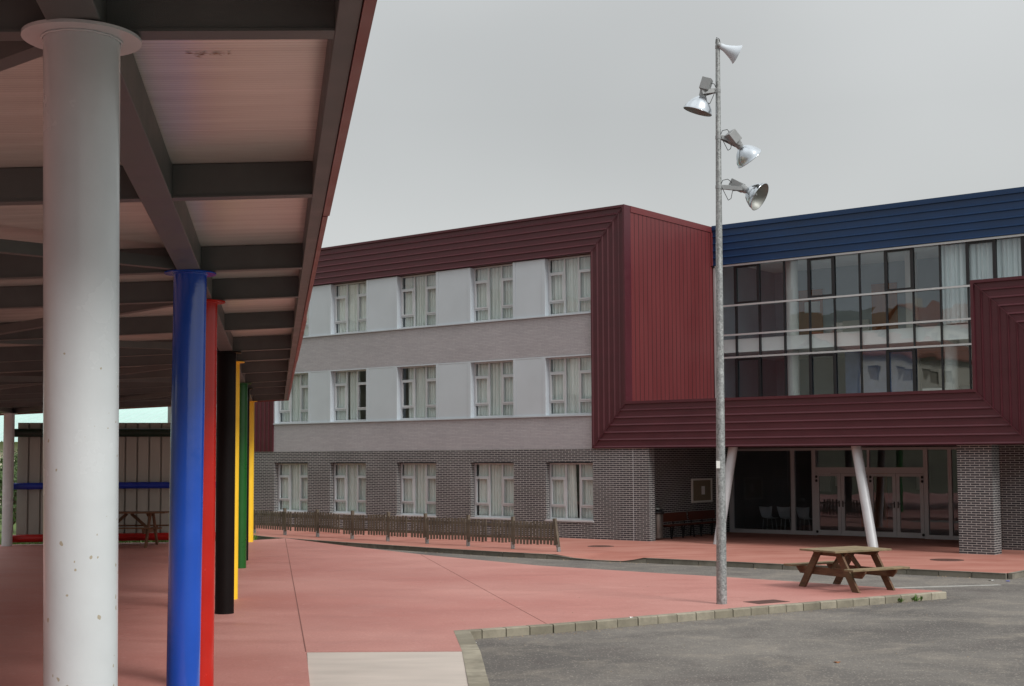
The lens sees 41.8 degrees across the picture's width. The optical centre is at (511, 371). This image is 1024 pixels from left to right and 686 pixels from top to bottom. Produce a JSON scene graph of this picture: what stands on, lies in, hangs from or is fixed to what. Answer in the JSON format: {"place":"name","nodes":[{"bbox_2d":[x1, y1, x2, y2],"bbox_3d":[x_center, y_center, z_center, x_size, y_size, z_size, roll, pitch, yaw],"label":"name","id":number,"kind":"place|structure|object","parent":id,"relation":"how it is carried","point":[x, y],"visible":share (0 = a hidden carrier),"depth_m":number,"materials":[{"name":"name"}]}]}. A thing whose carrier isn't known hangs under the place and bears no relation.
{"place":"outdoors","nodes":[
{"label":"outdoors","id":0,"kind":"place"},
{"bbox_2d":[0,407,167,504],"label":"hall building","id":1,"kind":"structure","parent":0,"point":[149,415],"depth_m":85.63,"materials":[{"name":"white"}]},
{"bbox_2d":[0,523,257,544],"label":"grass verge","id":2,"kind":"object","parent":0,"point":[14,529],"depth_m":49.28,"materials":[{"name":"green plant"}]},
{"bbox_2d":[0,454,16,532],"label":"bush","id":3,"kind":"object","parent":2,"relation":"on","point":[14,496],"visible":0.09,"depth_m":48.85,"materials":[{"name":"green plant"}]},
{"bbox_2d":[0,449,17,514],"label":"bush","id":4,"kind":"object","parent":2,"relation":"on","point":[15,458],"visible":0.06,"depth_m":56.91,"materials":[{"name":"green plant"}]},
{"bbox_2d":[307,652,468,685],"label":"concrete path","id":5,"kind":"structure","parent":0,"point":[386,669],"depth_m":16.76,"materials":[{"name":"beige concrete"}]},
{"bbox_2d":[0,538,936,685],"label":"court pavement","id":6,"kind":"structure","parent":0,"point":[413,602],"depth_m":24.46,"materials":[{"name":"red concrete"}]},
{"bbox_2d":[118,511,168,547],"bbox_3d":[-11.525,4.748,40.382,2.312,1.030,1.940,0,-4,-2],"label":"picnic table","id":7,"kind":"object","parent":6,"relation":"on","point":[147,529],"visible":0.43,"depth_m":40.25,"materials":[{"name":"brown wood"}]},
{"bbox_2d":[0,0,376,685],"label":"canopy","id":8,"kind":"object","parent":6,"relation":"on","point":[168,174],"visible":1,"depth_m":8.28,"materials":[{"name":"metal"}]},
{"bbox_2d":[12,423,216,542],"bbox_3d":[-11.916,3.443,41.948,6.942,3.678,0.438,0,-4,-10],"label":"windbreak","id":9,"kind":"object","parent":8,"relation":"attached to","point":[144,466],"visible":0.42,"depth_m":41.99,"materials":[{"name":"grey metal"}]},
{"bbox_2d":[285,538,546,651],"bbox_3d":[-3.240,4.644,31.362,3.803,0.006,26.294,0,-4,-10],"label":"court joint","id":10,"kind":"object","parent":6,"relation":"on","point":[298,608],"visible":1,"depth_m":24.65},
{"bbox_2d":[683,37,768,603],"bbox_3d":[3.892,-0.970,24.102,1.516,10.245,0.682,0,-4,0],"label":"floodlight mast","id":11,"kind":"object","parent":6,"relation":"on","point":[756,195],"visible":1,"depth_m":24.13,"materials":[{"name":"metal"}]},
{"bbox_2d":[745,599,789,603],"bbox_3d":[4.569,4.138,24.082,0.720,0.016,0.440,2,-4,-30],"label":"drain cover","id":12,"kind":"object","parent":6,"relation":"on","point":[766,601],"visible":1,"depth_m":24.07,"materials":[{"name":"metal"}]},
{"bbox_2d":[784,546,909,592],"bbox_3d":[6.600,3.895,26.523,1.512,0.780,1.940,2,-4,-30],"label":"picnic table","id":13,"kind":"object","parent":6,"relation":"on","point":[840,567],"visible":1,"depth_m":26.35,"materials":[{"name":"brown wood"}]},
{"bbox_2d":[253,525,1023,572],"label":"pavement","id":14,"kind":"structure","parent":0,"point":[915,553],"depth_m":38.52,"materials":[{"name":"concrete"}]},
{"bbox_2d":[253,507,560,551],"bbox_3d":[-4.570,4.942,42.877,16.431,0.952,0.189,-4,-5,44],"label":"picket fence","id":15,"kind":"object","parent":14,"relation":"on","point":[283,516],"visible":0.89,"depth_m":41.28,"materials":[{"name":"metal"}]},
{"bbox_2d":[588,545,613,546],"bbox_3d":[2.604,5.128,39.351,0.777,0.011,0.777,0,-4,0],"label":"manhole cover","id":16,"kind":"object","parent":14,"relation":"on","point":[600,546],"visible":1,"depth_m":39.20,"materials":[{"name":"metal"}]},
{"bbox_2d":[655,506,664,538],"bbox_3d":[4.599,4.776,42.510,0.470,1.040,0.470,-3,-5,38],"label":"litter bin","id":17,"kind":"object","parent":14,"relation":"on","point":[659,524],"visible":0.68,"depth_m":42.34,"materials":[{"name":"metal"}]},
{"bbox_2d":[663,512,696,538],"bbox_3d":[5.367,4.986,43.486,0.475,0.805,1.700,-3,-5,38],"label":"bench","id":18,"kind":"object","parent":14,"relation":"on","point":[675,516],"visible":0.84,"depth_m":43.58,"materials":[{"name":"brown wood"}]},
{"bbox_2d":[688,510,715,535],"bbox_3d":[6.517,5.074,44.932,0.475,0.805,1.700,-3,-5,38],"label":"bench","id":19,"kind":"object","parent":14,"relation":"on","point":[702,515],"visible":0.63,"depth_m":44.85,"materials":[{"name":"brown wood"}]},
{"bbox_2d":[930,559,963,560],"bbox_3d":[10.882,4.716,33.563,0.817,0.011,0.817,0,-4,0],"label":"manhole cover","id":20,"kind":"object","parent":14,"relation":"on","point":[947,559],"visible":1,"depth_m":33.62,"materials":[{"name":"metal"}]},
{"bbox_2d":[279,537,1023,685],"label":"asphalt road","id":21,"kind":"structure","parent":0,"point":[939,642],"depth_m":19.44,"materials":[{"name":"grey asphalt"}]},
{"bbox_2d":[454,630,489,685],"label":"kerb","id":22,"kind":"structure","parent":21,"relation":"on","point":[476,674],"depth_m":17.41,"materials":[{"name":"concrete"}]},
{"bbox_2d":[254,535,1006,578],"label":"kerb","id":23,"kind":"structure","parent":21,"relation":"on","point":[966,574],"depth_m":34.58,"materials":[{"name":"concrete"}]},
{"bbox_2d":[356,552,1021,681],"bbox_3d":[2.916,4.452,27.913,15.818,0.142,27.245,0,-4,0],"label":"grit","id":24,"kind":"object","parent":21,"relation":"on","point":[682,623],"visible":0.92,"depth_m":22.43,"materials":[{"name":"grey gravel"}]},
{"bbox_2d":[468,591,946,638],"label":"kerb","id":25,"kind":"structure","parent":21,"relation":"on","point":[509,631],"depth_m":22.42,"materials":[{"name":"concrete"}]},
{"bbox_2d":[912,594,922,600],"bbox_3d":[7.604,4.256,25.247,0.301,0.146,0.265,-3,-4,32],"label":"weed","id":26,"kind":"object","parent":21,"relation":"on","point":[914,598],"visible":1,"depth_m":25.22,"materials":[{"name":"green plant"}]},
{"bbox_2d":[894,584,998,587],"bbox_3d":[9.121,4.503,28.101,2.467,0.004,0.200,1,-4,-13],"label":"road marking","id":27,"kind":"object","parent":21,"relation":"on","point":[948,586],"visible":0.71,"depth_m":28.06,"materials":[{"name":"paint"}]},
{"bbox_2d":[1008,570,1023,578],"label":"kerb","id":28,"kind":"structure","parent":21,"relation":"on","point":[1016,574],"depth_m":29.87,"materials":[{"name":"concrete"}]},
{"bbox_2d":[321,0,1023,247],"label":"sky","id":29,"kind":"structure","parent":0,"point":[466,113],"materials":[{"name":"grey"}]},
{"label":"ground","id":30,"kind":"structure","parent":0,"visible":0},
{"bbox_2d":[168,187,1023,554],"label":"school building","id":31,"kind":"structure","parent":30,"relation":"on","point":[560,367],"depth_m":45.07,"materials":[{"name":"brick"}]},
{"bbox_2d":[278,463,307,511],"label":"window","id":32,"kind":"structure","parent":31,"relation":"in","point":[294,476],"depth_m":52.08,"materials":[{"name":"metal"}]},
{"bbox_2d":[279,373,307,422],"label":"window","id":33,"kind":"structure","parent":31,"relation":"in","point":[294,410],"depth_m":52.24,"materials":[{"name":"glass"}]},
{"bbox_2d":[303,307,308,336],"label":"window","id":34,"kind":"structure","parent":31,"relation":"in","point":[306,327],"depth_m":52.12,"materials":[{"name":"metal"}]},
{"bbox_2d":[334,463,365,512],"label":"window","id":35,"kind":"structure","parent":31,"relation":"in","point":[350,479],"depth_m":50.16,"materials":[{"name":"glass"}]},
{"bbox_2d":[334,370,365,421],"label":"window","id":36,"kind":"structure","parent":31,"relation":"in","point":[341,380],"depth_m":50.42,"materials":[{"name":"fabric"}]},
{"bbox_2d":[334,281,365,333],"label":"window","id":37,"kind":"structure","parent":31,"relation":"in","point":[350,303],"depth_m":50.59,"materials":[{"name":"metal"}]},
{"bbox_2d":[401,463,435,514],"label":"window","id":38,"kind":"structure","parent":31,"relation":"in","point":[418,482],"depth_m":48.03,"materials":[{"name":"metal"}]},
{"bbox_2d":[401,365,435,419],"bbox_3d":[-3.223,0.773,48.169,1.880,1.910,0.281,-3,-5,38],"label":"window","id":39,"kind":"structure","parent":31,"relation":"in","point":[422,381],"depth_m":48.20,"materials":[{"name":"metal"}]},
{"bbox_2d":[401,273,435,327],"bbox_3d":[-3.236,-2.525,48.385,1.880,1.910,0.289,-3,-5,38],"label":"window","id":40,"kind":"structure","parent":31,"relation":"in","point":[420,292],"depth_m":48.46,"materials":[{"name":"metal"}]},
{"bbox_2d":[474,360,512,417],"bbox_3d":[-0.497,0.621,46.011,1.880,1.910,0.280,-3,-5,38],"label":"window","id":41,"kind":"structure","parent":31,"relation":"in","point":[493,385],"depth_m":46.09,"materials":[{"name":"metal"}]},
{"bbox_2d":[474,264,512,321],"bbox_3d":[-0.512,-2.677,46.224,1.880,1.910,0.280,-3,-5,38],"label":"window","id":42,"kind":"structure","parent":31,"relation":"in","point":[493,287],"depth_m":46.30,"materials":[{"name":"metal"}]},
{"bbox_2d":[474,463,513,517],"bbox_3d":[-0.478,4.057,45.793,1.880,1.843,0.289,-3,-5,38],"label":"window","id":43,"kind":"structure","parent":31,"relation":"in","point":[496,480],"depth_m":45.86,"materials":[{"name":"metal"}]},
{"bbox_2d":[548,254,590,314],"bbox_3d":[2.029,-2.818,44.218,1.880,1.910,0.289,-3,-5,38],"label":"window","id":44,"kind":"structure","parent":31,"relation":"in","point":[569,285],"depth_m":44.29,"materials":[{"name":"fabric"}]},
{"bbox_2d":[549,356,591,415],"bbox_3d":[2.044,0.480,44.006,1.880,1.910,0.289,-3,-5,38],"label":"window","id":45,"kind":"structure","parent":31,"relation":"in","point":[570,379],"depth_m":44.07,"materials":[{"name":"metal"}]},
{"bbox_2d":[550,463,592,519],"bbox_3d":[2.055,3.916,43.778,1.880,1.843,0.273,-3,-5,38],"label":"window","id":46,"kind":"structure","parent":31,"relation":"in","point":[563,483],"depth_m":43.87,"materials":[{"name":"glass"}]},
{"bbox_2d":[691,478,712,502],"bbox_3d":[6.401,4.010,45.217,0.050,0.800,1.320,-3,-5,38],"label":"notice board","id":47,"kind":"object","parent":31,"relation":"attached to","point":[701,489],"visible":1,"depth_m":45.20,"materials":[{"name":"brown wood"}]},
{"bbox_2d":[759,506,777,529],"bbox_3d":[9.054,5.167,47.273,0.526,0.853,0.523,-3,-5,38],"label":"lobby chair","id":48,"kind":"object","parent":31,"relation":"on","point":[765,512],"visible":0.84,"depth_m":47.17,"materials":[{"name":"white plastic"}]},
{"bbox_2d":[777,506,790,527],"bbox_3d":[9.602,5.137,46.839,0.526,0.853,0.523,-3,-5,38],"label":"lobby chair","id":49,"kind":"object","parent":31,"relation":"on","point":[784,512],"visible":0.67,"depth_m":46.72,"materials":[{"name":"white plastic"}]},
{"bbox_2d":[796,507,811,530],"bbox_3d":[10.166,5.105,46.393,0.526,0.853,0.523,-3,-5,38],"label":"lobby chair","id":50,"kind":"object","parent":31,"relation":"on","point":[802,513],"visible":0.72,"depth_m":46.28,"materials":[{"name":"white plastic"}]},
{"bbox_2d":[798,289,822,334],"bbox_3d":[11.048,-1.973,49.579,0.950,2.080,0.050,-3,-5,38],"label":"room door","id":51,"kind":"structure","parent":31,"relation":"in","point":[817,317],"depth_m":49.59,"materials":[{"name":"grey glass"}]},
{"bbox_2d":[815,473,841,535],"bbox_3d":[10.424,4.380,44.217,0.895,2.025,0.110,-3,-5,38],"label":"door","id":52,"kind":"structure","parent":31,"relation":"in","point":[819,532],"depth_m":44.22,"materials":[{"name":"metal"}]},
{"bbox_2d":[841,473,866,535],"bbox_3d":[11.141,4.340,43.649,0.915,2.025,0.110,-3,-5,38],"label":"door","id":53,"kind":"structure","parent":31,"relation":"in","point":[844,533],"depth_m":43.86,"materials":[{"name":"metal"}]},
{"bbox_2d":[861,473,887,527],"bbox_3d":[13.167,4.623,48.767,1.000,2.070,0.060,-3,-5,38],"label":"lobby door","id":54,"kind":"structure","parent":31,"relation":"in","point":[880,482],"depth_m":48.58,"materials":[{"name":"black glass"}]},
{"bbox_2d":[869,474,896,536],"bbox_3d":[11.901,4.298,43.048,0.885,2.025,0.110,-3,-5,38],"label":"door","id":55,"kind":"structure","parent":31,"relation":"in","point":[879,534],"depth_m":42.88,"materials":[{"name":"metal"}]},
{"bbox_2d":[871,282,897,329],"bbox_3d":[13.281,-2.098,47.813,0.950,2.080,0.050,-3,-5,38],"label":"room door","id":56,"kind":"structure","parent":31,"relation":"in","point":[878,301],"depth_m":47.84,"materials":[{"name":"grey glass"}]},
{"bbox_2d":[896,474,924,537],"bbox_3d":[12.610,4.258,42.487,0.905,2.025,0.110,-3,-5,38],"label":"door","id":57,"kind":"structure","parent":31,"relation":"in","point":[900,534],"depth_m":42.50,"materials":[{"name":"metal"}]}
]}

